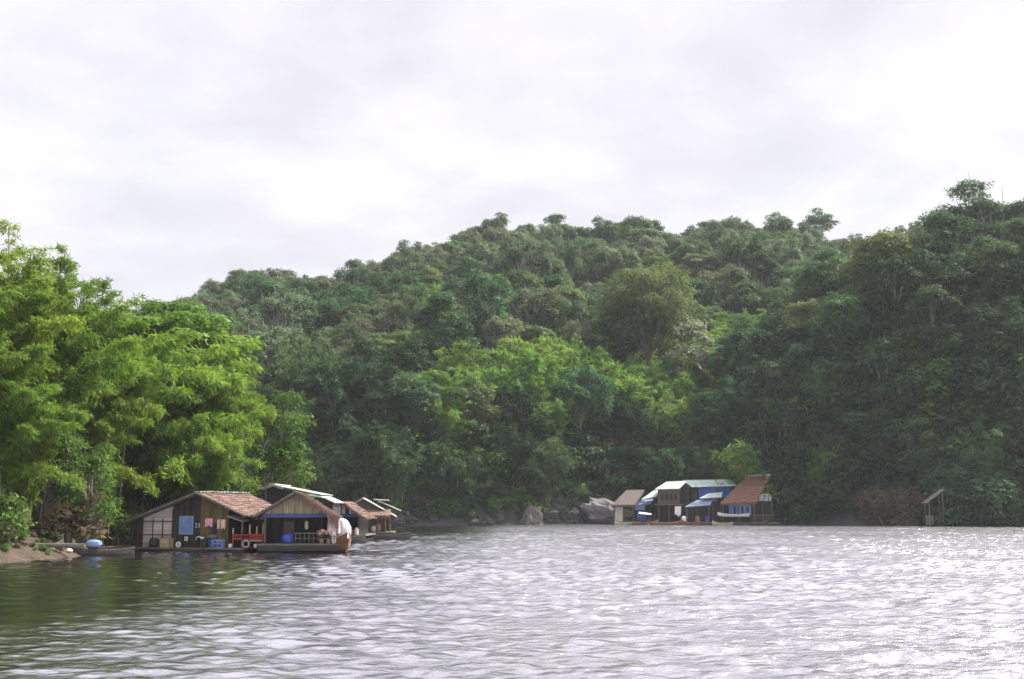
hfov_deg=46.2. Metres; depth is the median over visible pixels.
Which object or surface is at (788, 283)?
forest tree
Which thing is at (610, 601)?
river
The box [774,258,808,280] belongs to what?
forest tree
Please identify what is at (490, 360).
bamboo clump
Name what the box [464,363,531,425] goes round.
bamboo clump
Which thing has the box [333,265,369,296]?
forest tree
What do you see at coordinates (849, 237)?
forest tree
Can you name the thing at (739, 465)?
tree
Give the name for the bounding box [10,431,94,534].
tree
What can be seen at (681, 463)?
bamboo clump
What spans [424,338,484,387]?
bamboo clump
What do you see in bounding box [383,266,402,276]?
forest tree
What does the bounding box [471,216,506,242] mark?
forest tree
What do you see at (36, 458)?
bamboo clump
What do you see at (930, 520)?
lean shelter
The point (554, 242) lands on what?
forest tree
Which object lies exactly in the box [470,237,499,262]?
forest tree
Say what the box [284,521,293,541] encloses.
door
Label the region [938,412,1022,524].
bamboo clump
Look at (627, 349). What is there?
forest tree
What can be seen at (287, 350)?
bamboo clump
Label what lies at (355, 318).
forest tree
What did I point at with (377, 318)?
forest tree
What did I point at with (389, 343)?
forest tree
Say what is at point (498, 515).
boulder
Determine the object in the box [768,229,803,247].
forest tree
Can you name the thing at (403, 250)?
forest tree
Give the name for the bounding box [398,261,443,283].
forest tree
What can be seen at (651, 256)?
forest tree
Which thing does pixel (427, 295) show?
tree
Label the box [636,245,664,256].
forest tree
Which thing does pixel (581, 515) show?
boulder
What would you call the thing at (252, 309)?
forest tree
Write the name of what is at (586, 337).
forest tree
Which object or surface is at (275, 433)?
bamboo clump
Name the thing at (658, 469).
bamboo clump
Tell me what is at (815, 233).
forest tree
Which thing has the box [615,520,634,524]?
wooden boat
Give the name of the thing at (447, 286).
forest tree
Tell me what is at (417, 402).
forest tree
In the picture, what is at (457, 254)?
forest tree
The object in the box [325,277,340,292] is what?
forest tree
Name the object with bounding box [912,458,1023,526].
bush
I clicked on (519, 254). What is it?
forest tree
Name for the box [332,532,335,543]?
laundry
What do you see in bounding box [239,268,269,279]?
forest tree
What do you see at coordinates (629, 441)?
dry bush
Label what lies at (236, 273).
forest tree
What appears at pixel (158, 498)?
dark tree
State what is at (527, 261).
forest tree
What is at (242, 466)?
dark tree
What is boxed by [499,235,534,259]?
forest tree
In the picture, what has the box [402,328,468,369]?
bamboo clump
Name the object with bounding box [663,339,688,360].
bamboo clump
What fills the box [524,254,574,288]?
forest tree
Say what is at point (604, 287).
forest tree
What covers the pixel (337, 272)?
forest tree
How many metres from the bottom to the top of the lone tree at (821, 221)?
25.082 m
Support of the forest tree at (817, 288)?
on the terrain
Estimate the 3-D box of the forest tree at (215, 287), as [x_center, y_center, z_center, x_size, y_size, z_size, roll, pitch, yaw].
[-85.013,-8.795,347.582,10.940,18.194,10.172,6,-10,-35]
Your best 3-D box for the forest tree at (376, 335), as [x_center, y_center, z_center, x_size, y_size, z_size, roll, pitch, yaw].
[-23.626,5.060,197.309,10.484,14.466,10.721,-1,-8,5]
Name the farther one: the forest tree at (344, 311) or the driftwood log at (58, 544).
the forest tree at (344, 311)
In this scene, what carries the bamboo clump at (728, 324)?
on the terrain
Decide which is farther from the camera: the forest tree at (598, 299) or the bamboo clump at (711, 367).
the forest tree at (598, 299)
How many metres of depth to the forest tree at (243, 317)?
235.46 m
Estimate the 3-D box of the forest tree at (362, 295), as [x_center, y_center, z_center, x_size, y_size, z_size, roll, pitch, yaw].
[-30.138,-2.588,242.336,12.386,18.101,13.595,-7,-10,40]
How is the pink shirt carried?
hanging from the raft house at (181, 520)
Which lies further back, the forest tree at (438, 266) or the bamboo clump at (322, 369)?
the forest tree at (438, 266)
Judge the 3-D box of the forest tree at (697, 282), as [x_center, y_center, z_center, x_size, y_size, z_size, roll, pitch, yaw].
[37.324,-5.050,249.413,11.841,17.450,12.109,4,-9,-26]
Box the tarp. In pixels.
[637,511,646,521]
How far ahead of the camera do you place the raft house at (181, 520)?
66.28 m
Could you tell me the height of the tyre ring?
0.460 m
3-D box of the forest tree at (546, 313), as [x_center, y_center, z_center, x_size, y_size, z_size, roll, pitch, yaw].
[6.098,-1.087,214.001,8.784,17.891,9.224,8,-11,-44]
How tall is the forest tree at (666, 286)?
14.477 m
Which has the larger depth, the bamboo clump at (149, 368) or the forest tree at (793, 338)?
the forest tree at (793, 338)
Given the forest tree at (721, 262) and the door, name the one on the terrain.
the forest tree at (721, 262)
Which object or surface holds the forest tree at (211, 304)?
on the terrain
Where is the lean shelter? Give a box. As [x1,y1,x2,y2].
[921,489,949,525]
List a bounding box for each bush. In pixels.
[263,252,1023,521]
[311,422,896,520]
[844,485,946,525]
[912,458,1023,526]
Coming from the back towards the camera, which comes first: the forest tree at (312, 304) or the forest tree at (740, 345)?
the forest tree at (312, 304)
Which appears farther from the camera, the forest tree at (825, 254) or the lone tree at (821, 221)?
the lone tree at (821, 221)
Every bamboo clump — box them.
[0,218,105,515]
[0,242,153,539]
[0,253,66,408]
[0,382,93,522]
[0,429,58,532]
[1,243,90,338]
[50,327,205,545]
[51,374,166,540]
[103,426,160,533]
[113,338,264,515]
[130,407,267,501]
[131,374,278,498]
[228,351,298,399]
[237,381,300,439]
[240,436,271,487]
[245,397,278,441]
[265,328,353,389]
[277,391,328,439]
[298,441,363,500]
[303,352,374,414]
[304,355,371,383]
[327,352,386,419]
[347,425,439,513]
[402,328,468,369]
[416,439,460,492]
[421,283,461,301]
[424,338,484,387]
[438,348,487,380]
[439,365,497,401]
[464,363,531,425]
[469,346,558,386]
[484,347,574,416]
[494,331,581,382]
[519,431,580,505]
[524,333,612,384]
[542,370,590,431]
[549,328,566,339]
[576,354,617,385]
[578,356,652,424]
[597,357,641,372]
[602,356,672,391]
[603,376,656,421]
[620,349,692,392]
[624,401,690,450]
[629,382,678,431]
[630,368,697,412]
[631,440,685,499]
[638,440,719,494]
[643,387,711,446]
[655,354,725,411]
[661,349,735,404]
[662,327,722,365]
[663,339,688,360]
[664,328,713,367]
[678,439,737,489]
[695,306,733,321]
[701,384,734,419]
[706,310,736,328]
[712,323,733,337]
[717,342,783,382]
[718,307,769,325]
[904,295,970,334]
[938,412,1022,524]
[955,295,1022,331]
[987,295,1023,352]
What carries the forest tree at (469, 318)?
on the terrain
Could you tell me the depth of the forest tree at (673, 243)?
350.80 m
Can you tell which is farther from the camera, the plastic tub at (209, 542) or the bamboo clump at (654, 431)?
the bamboo clump at (654, 431)
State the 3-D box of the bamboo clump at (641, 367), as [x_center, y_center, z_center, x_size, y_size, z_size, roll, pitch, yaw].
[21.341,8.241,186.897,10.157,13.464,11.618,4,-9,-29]
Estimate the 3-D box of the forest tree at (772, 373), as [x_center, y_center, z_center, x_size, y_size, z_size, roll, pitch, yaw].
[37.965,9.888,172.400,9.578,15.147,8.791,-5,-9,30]
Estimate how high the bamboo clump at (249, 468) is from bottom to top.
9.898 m
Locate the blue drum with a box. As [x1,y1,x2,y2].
[281,534,292,543]
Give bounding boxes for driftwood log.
[23,526,49,529]
[36,539,85,547]
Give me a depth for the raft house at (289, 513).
64.73 m
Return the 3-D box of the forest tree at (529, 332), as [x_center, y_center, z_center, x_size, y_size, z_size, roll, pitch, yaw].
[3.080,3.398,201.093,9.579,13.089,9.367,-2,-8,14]
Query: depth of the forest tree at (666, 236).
357.43 m
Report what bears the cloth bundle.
on the plastic tub at (209, 542)
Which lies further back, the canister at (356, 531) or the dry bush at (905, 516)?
the dry bush at (905, 516)
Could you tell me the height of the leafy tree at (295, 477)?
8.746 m
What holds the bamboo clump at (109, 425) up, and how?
on the terrain
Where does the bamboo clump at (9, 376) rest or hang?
on the terrain
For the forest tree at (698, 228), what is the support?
on the terrain
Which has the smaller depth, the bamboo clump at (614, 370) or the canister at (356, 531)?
the canister at (356, 531)
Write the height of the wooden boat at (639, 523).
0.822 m
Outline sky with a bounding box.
[0,0,1023,311]
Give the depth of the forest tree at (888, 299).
170.55 m
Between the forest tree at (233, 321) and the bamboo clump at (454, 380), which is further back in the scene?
the forest tree at (233, 321)
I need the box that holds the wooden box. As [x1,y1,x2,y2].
[159,538,173,547]
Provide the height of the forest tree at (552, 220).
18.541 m
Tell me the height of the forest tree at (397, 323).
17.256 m
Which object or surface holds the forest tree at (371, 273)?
on the terrain
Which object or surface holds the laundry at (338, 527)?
hanging from the raft house at (289, 513)
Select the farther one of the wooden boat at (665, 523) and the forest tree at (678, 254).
the forest tree at (678, 254)
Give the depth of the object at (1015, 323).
160.12 m
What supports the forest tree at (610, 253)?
on the terrain
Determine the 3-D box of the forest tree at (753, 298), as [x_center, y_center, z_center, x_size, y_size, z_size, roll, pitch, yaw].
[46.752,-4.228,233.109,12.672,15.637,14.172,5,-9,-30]
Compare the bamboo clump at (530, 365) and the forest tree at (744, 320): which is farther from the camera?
the forest tree at (744, 320)
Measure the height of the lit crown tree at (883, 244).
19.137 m
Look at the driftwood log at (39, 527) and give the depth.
59.67 m
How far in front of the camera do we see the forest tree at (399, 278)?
260.55 m
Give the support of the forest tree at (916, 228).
on the terrain
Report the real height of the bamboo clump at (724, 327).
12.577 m
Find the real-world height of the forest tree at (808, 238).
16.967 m
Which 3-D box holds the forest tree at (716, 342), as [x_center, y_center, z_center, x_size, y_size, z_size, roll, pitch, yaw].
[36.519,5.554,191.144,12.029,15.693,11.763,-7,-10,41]
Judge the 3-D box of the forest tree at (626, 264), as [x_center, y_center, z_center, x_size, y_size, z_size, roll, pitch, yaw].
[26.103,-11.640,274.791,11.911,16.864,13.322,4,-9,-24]
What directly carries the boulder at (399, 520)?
on the terrain
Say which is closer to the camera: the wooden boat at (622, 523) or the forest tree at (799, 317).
the wooden boat at (622, 523)
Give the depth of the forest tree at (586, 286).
263.26 m
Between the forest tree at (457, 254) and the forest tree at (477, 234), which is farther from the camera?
the forest tree at (477, 234)
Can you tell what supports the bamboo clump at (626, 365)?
on the terrain
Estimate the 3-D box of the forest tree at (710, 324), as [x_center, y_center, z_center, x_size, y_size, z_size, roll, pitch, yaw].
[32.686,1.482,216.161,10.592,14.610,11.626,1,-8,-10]
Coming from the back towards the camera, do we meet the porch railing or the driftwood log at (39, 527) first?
the porch railing
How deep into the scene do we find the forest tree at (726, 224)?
328.74 m
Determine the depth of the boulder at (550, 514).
159.16 m
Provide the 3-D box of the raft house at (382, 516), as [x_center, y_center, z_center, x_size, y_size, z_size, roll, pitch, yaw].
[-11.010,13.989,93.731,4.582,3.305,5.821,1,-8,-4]
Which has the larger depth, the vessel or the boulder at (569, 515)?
the boulder at (569, 515)
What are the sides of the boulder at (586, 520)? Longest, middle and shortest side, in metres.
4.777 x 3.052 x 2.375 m
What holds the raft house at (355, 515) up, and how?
in the river
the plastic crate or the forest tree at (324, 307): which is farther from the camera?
the forest tree at (324, 307)
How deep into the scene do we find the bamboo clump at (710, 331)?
201.71 m
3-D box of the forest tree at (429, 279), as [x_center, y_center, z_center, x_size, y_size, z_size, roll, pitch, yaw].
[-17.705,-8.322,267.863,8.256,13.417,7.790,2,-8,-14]
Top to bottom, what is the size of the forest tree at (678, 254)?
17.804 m
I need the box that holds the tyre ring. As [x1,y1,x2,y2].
[242,540,249,547]
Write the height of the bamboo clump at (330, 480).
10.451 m
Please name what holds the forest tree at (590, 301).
on the terrain
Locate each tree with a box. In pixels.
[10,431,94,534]
[52,435,123,548]
[88,295,266,379]
[132,458,174,511]
[177,295,221,310]
[198,278,222,293]
[203,306,220,321]
[207,279,225,299]
[210,306,249,335]
[217,296,248,317]
[220,446,250,492]
[223,268,247,287]
[223,289,241,308]
[224,271,258,291]
[224,275,248,297]
[226,319,274,358]
[233,273,278,316]
[234,307,260,331]
[234,382,316,489]
[236,279,290,318]
[236,304,266,330]
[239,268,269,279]
[244,448,316,497]
[254,287,315,340]
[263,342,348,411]
[264,266,283,278]
[269,275,305,282]
[276,280,292,292]
[281,286,321,331]
[282,276,320,300]
[305,297,347,340]
[308,279,335,299]
[312,372,357,432]
[321,300,377,334]
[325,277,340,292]
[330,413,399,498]
[332,264,356,285]
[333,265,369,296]
[336,283,381,311]
[341,311,371,329]
[341,334,394,388]
[350,312,393,336]
[350,328,392,344]
[353,259,375,269]
[354,334,400,365]
[354,359,404,425]
[358,261,382,280]
[360,272,392,294]
[365,305,412,332]
[366,271,388,281]
[368,292,413,315]
[368,297,409,329]
[380,254,404,271]
[380,292,431,332]
[380,336,436,385]
[382,370,430,418]
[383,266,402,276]
[383,268,421,294]
[384,329,433,349]
[387,373,442,430]
[390,239,428,270]
[391,281,428,314]
[395,250,427,269]
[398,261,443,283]
[407,290,482,363]
[420,274,444,293]
[422,246,451,265]
[428,257,444,271]
[430,262,449,275]
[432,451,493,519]
[433,240,465,267]
[434,302,467,313]
[441,254,485,280]
[441,278,471,306]
[446,274,464,288]
[448,308,475,349]
[451,245,471,265]
[455,228,482,240]
[458,233,480,246]
[462,242,477,267]
[466,348,492,375]
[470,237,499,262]
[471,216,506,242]
[471,272,496,298]
[473,241,503,273]
[478,312,524,358]
[480,223,510,246]
[482,212,510,227]
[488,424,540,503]
[489,263,510,274]
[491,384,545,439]
[492,249,530,281]
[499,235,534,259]
[501,238,552,286]
[503,268,544,297]
[503,321,556,347]
[506,284,549,323]
[513,228,534,240]
[516,252,551,272]
[518,287,570,334]
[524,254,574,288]
[531,230,552,239]
[533,282,586,319]
[535,223,562,241]
[540,237,562,251]
[542,273,571,289]
[543,213,565,225]
[544,237,569,257]
[548,223,578,242]
[549,363,616,448]
[554,238,585,282]
[555,300,598,334]
[558,236,590,262]
[562,317,595,358]
[569,226,593,239]
[569,325,624,360]
[576,281,604,297]
[582,282,602,294]
[582,293,601,308]
[585,248,619,287]
[586,215,619,244]
[586,236,606,248]
[588,297,647,371]
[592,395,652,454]
[593,239,640,284]
[593,285,626,311]
[594,261,707,366]
[599,255,649,286]
[601,277,627,291]
[610,238,636,253]
[611,222,621,232]
[613,214,655,241]
[625,227,663,246]
[634,233,667,251]
[636,244,665,270]
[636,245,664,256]
[641,250,672,268]
[643,228,674,244]
[643,255,673,270]
[644,217,664,230]
[651,270,690,294]
[660,236,683,254]
[660,292,697,326]
[662,272,717,302]
[662,318,723,391]
[668,242,700,278]
[669,306,724,335]
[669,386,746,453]
[681,235,712,255]
[690,268,728,311]
[691,219,721,243]
[691,226,703,236]
[698,280,728,318]
[701,327,771,363]
[707,374,759,448]
[708,263,758,311]
[710,225,741,268]
[711,218,739,247]
[714,321,779,390]
[715,261,750,288]
[718,279,783,318]
[720,236,750,273]
[720,313,764,336]
[721,216,753,240]
[721,228,751,248]
[722,234,766,280]
[742,247,782,289]
[743,358,807,420]
[744,238,775,259]
[745,308,786,360]
[750,312,766,329]
[756,232,772,241]
[760,244,784,269]
[763,216,794,233]
[766,235,803,266]
[766,284,810,315]
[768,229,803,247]
[768,297,835,344]
[768,343,819,404]
[771,232,798,253]
[773,326,812,374]
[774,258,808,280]
[777,265,798,298]
[778,269,807,302]
[790,227,815,254]
[791,254,849,304]
[792,222,812,233]
[797,246,849,281]
[802,207,840,238]
[805,243,826,259]
[809,228,829,242]
[814,281,882,328]
[817,237,829,245]
[820,238,853,258]
[827,261,864,291]
[839,226,925,293]
[847,233,864,249]
[853,331,919,448]
[861,246,927,336]
[893,224,914,235]
[901,248,973,318]
[908,222,919,230]
[910,224,932,235]
[913,208,978,297]
[917,227,935,237]
[922,173,1023,258]
[941,232,1019,301]
[959,306,1008,371]
[968,238,1023,313]
[988,386,1023,456]
[993,215,1023,252]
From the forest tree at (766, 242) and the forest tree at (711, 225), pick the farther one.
the forest tree at (711, 225)
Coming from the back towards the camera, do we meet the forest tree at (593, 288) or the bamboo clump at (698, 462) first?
the forest tree at (593, 288)
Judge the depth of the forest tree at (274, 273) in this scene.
359.20 m
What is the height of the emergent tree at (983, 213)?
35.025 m
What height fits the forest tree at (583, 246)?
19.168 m
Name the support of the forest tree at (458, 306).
on the terrain
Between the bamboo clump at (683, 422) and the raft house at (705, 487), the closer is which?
the raft house at (705, 487)
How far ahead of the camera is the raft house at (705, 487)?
161.30 m
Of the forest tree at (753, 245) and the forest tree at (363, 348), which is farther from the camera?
the forest tree at (753, 245)
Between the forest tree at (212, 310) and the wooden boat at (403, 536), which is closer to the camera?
the wooden boat at (403, 536)
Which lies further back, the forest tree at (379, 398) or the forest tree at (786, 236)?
the forest tree at (786, 236)
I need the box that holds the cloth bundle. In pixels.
[207,535,216,538]
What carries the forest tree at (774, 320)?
on the terrain
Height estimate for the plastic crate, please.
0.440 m
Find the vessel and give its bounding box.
[375,524,380,531]
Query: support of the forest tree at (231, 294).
on the terrain
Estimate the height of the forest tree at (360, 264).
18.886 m
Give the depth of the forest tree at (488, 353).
188.49 m
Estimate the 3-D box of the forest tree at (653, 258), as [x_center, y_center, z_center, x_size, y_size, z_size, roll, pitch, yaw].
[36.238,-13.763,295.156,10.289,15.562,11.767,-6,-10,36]
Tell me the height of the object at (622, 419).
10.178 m
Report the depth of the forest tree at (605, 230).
375.22 m
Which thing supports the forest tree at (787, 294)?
on the terrain
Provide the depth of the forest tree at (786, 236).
328.18 m
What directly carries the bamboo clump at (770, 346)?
on the terrain
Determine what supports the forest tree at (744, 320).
on the terrain
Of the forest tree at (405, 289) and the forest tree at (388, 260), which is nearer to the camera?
the forest tree at (405, 289)
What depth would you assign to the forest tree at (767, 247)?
275.00 m
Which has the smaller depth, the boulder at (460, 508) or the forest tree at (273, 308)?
the boulder at (460, 508)
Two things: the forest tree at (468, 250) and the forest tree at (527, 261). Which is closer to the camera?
the forest tree at (527, 261)
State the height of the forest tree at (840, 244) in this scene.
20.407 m
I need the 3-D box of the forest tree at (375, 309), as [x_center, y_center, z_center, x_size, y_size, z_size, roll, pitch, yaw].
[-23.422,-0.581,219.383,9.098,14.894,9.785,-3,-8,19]
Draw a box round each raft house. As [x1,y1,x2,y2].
[98,491,270,552]
[249,484,343,514]
[252,490,342,552]
[340,502,376,540]
[353,497,400,534]
[609,489,644,524]
[638,481,688,521]
[683,479,736,504]
[685,492,721,524]
[719,474,779,524]
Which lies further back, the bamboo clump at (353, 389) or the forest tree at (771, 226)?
the forest tree at (771, 226)
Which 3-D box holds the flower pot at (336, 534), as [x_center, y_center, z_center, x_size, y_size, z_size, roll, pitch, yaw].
[-9.433,10.545,64.327,0.515,0.768,0.494,8,-11,-44]
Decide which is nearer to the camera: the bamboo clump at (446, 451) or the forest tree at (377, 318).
the bamboo clump at (446, 451)
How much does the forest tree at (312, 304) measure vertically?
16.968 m
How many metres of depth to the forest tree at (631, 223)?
365.47 m
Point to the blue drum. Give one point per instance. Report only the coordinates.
(286, 538)
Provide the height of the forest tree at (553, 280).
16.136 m
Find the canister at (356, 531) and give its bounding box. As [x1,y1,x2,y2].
[354,528,358,534]
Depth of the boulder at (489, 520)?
153.77 m
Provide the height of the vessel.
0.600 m
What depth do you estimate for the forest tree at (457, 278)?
252.39 m
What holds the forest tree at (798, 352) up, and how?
on the terrain
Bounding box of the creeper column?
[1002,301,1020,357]
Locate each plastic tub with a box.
[201,539,207,547]
[208,539,215,546]
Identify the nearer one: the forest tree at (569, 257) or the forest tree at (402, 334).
the forest tree at (402, 334)
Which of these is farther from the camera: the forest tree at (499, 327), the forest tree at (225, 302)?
the forest tree at (225, 302)
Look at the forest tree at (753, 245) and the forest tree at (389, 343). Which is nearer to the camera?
the forest tree at (389, 343)
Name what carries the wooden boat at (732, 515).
on the raft house at (747, 490)
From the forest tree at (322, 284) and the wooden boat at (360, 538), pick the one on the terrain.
the forest tree at (322, 284)
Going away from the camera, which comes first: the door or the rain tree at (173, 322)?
the door
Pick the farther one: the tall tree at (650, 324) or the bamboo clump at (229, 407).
the tall tree at (650, 324)
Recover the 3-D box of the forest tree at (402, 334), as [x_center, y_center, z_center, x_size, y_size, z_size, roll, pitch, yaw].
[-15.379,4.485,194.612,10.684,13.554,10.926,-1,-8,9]
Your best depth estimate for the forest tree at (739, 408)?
174.77 m
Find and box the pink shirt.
[205,518,212,526]
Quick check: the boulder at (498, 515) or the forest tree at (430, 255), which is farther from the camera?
the forest tree at (430, 255)
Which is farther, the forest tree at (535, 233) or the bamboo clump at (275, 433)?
the forest tree at (535, 233)
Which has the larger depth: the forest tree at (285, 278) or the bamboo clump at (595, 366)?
the forest tree at (285, 278)
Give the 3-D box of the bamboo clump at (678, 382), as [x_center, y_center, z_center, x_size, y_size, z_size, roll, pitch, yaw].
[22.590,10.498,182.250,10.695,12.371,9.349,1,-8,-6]
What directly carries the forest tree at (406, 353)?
on the terrain
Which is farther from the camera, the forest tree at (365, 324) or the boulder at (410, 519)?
the forest tree at (365, 324)
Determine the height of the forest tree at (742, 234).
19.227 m
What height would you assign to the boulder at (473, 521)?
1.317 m
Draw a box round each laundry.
[327,520,333,534]
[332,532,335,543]
[334,520,340,532]
[675,506,680,515]
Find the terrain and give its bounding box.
[0,360,1021,562]
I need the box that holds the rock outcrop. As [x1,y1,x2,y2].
[580,497,632,523]
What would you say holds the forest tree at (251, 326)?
on the terrain
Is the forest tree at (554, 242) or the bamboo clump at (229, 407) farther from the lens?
the forest tree at (554, 242)
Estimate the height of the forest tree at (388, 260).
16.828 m
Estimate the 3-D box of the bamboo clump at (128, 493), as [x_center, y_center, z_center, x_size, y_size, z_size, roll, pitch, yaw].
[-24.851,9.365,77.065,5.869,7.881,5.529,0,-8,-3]
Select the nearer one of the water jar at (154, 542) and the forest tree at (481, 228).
the water jar at (154, 542)
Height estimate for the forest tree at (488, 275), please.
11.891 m
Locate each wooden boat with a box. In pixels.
[66,546,134,555]
[329,518,351,552]
[351,533,365,541]
[366,532,410,539]
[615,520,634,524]
[630,520,657,524]
[647,520,680,524]
[681,520,707,524]
[712,520,732,524]
[717,511,748,516]
[735,520,767,524]
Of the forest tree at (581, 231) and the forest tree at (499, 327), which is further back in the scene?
the forest tree at (581, 231)
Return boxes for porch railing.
[232,523,263,547]
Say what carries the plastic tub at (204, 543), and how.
on the raft house at (181, 520)
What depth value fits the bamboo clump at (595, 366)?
184.49 m
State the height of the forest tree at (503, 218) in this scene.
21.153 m
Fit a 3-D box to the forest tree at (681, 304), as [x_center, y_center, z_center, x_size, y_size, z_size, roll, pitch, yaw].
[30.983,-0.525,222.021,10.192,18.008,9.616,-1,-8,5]
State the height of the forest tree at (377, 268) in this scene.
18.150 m
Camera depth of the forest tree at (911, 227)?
404.15 m
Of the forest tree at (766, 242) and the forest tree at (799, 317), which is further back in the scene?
the forest tree at (766, 242)
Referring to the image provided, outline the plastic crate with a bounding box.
[212,540,224,547]
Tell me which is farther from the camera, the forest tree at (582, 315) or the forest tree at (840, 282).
the forest tree at (582, 315)
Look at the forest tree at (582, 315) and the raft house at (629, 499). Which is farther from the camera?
the forest tree at (582, 315)
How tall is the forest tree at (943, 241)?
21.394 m
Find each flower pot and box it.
[317,529,326,543]
[324,529,332,543]
[333,530,339,543]
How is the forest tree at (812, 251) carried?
on the terrain
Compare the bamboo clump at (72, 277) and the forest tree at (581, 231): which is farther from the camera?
the forest tree at (581, 231)
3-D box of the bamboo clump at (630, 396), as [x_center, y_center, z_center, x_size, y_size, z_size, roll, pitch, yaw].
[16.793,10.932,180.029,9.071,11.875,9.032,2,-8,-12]
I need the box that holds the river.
[0,524,1023,678]
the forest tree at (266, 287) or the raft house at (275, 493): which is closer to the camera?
the raft house at (275, 493)
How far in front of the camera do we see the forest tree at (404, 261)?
314.96 m
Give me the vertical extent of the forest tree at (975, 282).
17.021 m
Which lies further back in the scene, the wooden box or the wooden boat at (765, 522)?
the wooden boat at (765, 522)
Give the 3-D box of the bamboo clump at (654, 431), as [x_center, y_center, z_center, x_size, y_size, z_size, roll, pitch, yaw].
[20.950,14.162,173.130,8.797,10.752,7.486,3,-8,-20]
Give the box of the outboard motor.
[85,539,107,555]
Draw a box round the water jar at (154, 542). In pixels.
[149,537,158,546]
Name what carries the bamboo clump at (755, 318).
on the terrain
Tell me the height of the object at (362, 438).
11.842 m
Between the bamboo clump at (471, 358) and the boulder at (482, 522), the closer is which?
the boulder at (482, 522)
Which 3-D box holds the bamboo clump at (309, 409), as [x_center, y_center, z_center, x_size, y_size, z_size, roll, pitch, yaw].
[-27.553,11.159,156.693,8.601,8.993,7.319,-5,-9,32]
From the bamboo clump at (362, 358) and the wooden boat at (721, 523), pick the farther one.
the bamboo clump at (362, 358)
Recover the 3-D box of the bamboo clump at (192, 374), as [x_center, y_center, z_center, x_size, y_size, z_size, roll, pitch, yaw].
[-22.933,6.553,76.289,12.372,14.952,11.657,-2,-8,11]
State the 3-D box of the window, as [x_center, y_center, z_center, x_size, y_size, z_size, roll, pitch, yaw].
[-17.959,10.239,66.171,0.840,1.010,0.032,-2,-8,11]
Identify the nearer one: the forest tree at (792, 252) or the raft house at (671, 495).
the raft house at (671, 495)
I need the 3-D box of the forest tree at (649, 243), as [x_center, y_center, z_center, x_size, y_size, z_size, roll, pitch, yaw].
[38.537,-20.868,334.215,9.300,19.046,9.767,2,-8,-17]
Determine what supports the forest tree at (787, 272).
on the terrain
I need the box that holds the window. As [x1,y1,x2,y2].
[179,516,193,533]
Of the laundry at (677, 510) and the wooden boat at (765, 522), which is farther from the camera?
the laundry at (677, 510)
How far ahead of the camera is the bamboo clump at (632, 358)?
193.44 m
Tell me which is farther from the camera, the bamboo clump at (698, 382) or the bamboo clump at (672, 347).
the bamboo clump at (672, 347)
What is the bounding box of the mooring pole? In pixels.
[166,546,216,551]
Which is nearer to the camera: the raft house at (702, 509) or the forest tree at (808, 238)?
the raft house at (702, 509)
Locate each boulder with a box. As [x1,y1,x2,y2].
[391,510,405,525]
[400,509,419,524]
[411,510,427,519]
[452,495,465,516]
[468,518,480,524]
[477,514,486,524]
[481,514,495,524]
[486,507,506,522]
[520,505,542,524]
[541,506,558,522]
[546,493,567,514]
[560,506,578,523]
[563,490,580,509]
[578,508,584,519]
[582,516,600,523]
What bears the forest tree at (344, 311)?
on the terrain
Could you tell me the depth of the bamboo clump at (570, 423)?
174.26 m
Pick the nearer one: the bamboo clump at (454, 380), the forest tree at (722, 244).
the bamboo clump at (454, 380)

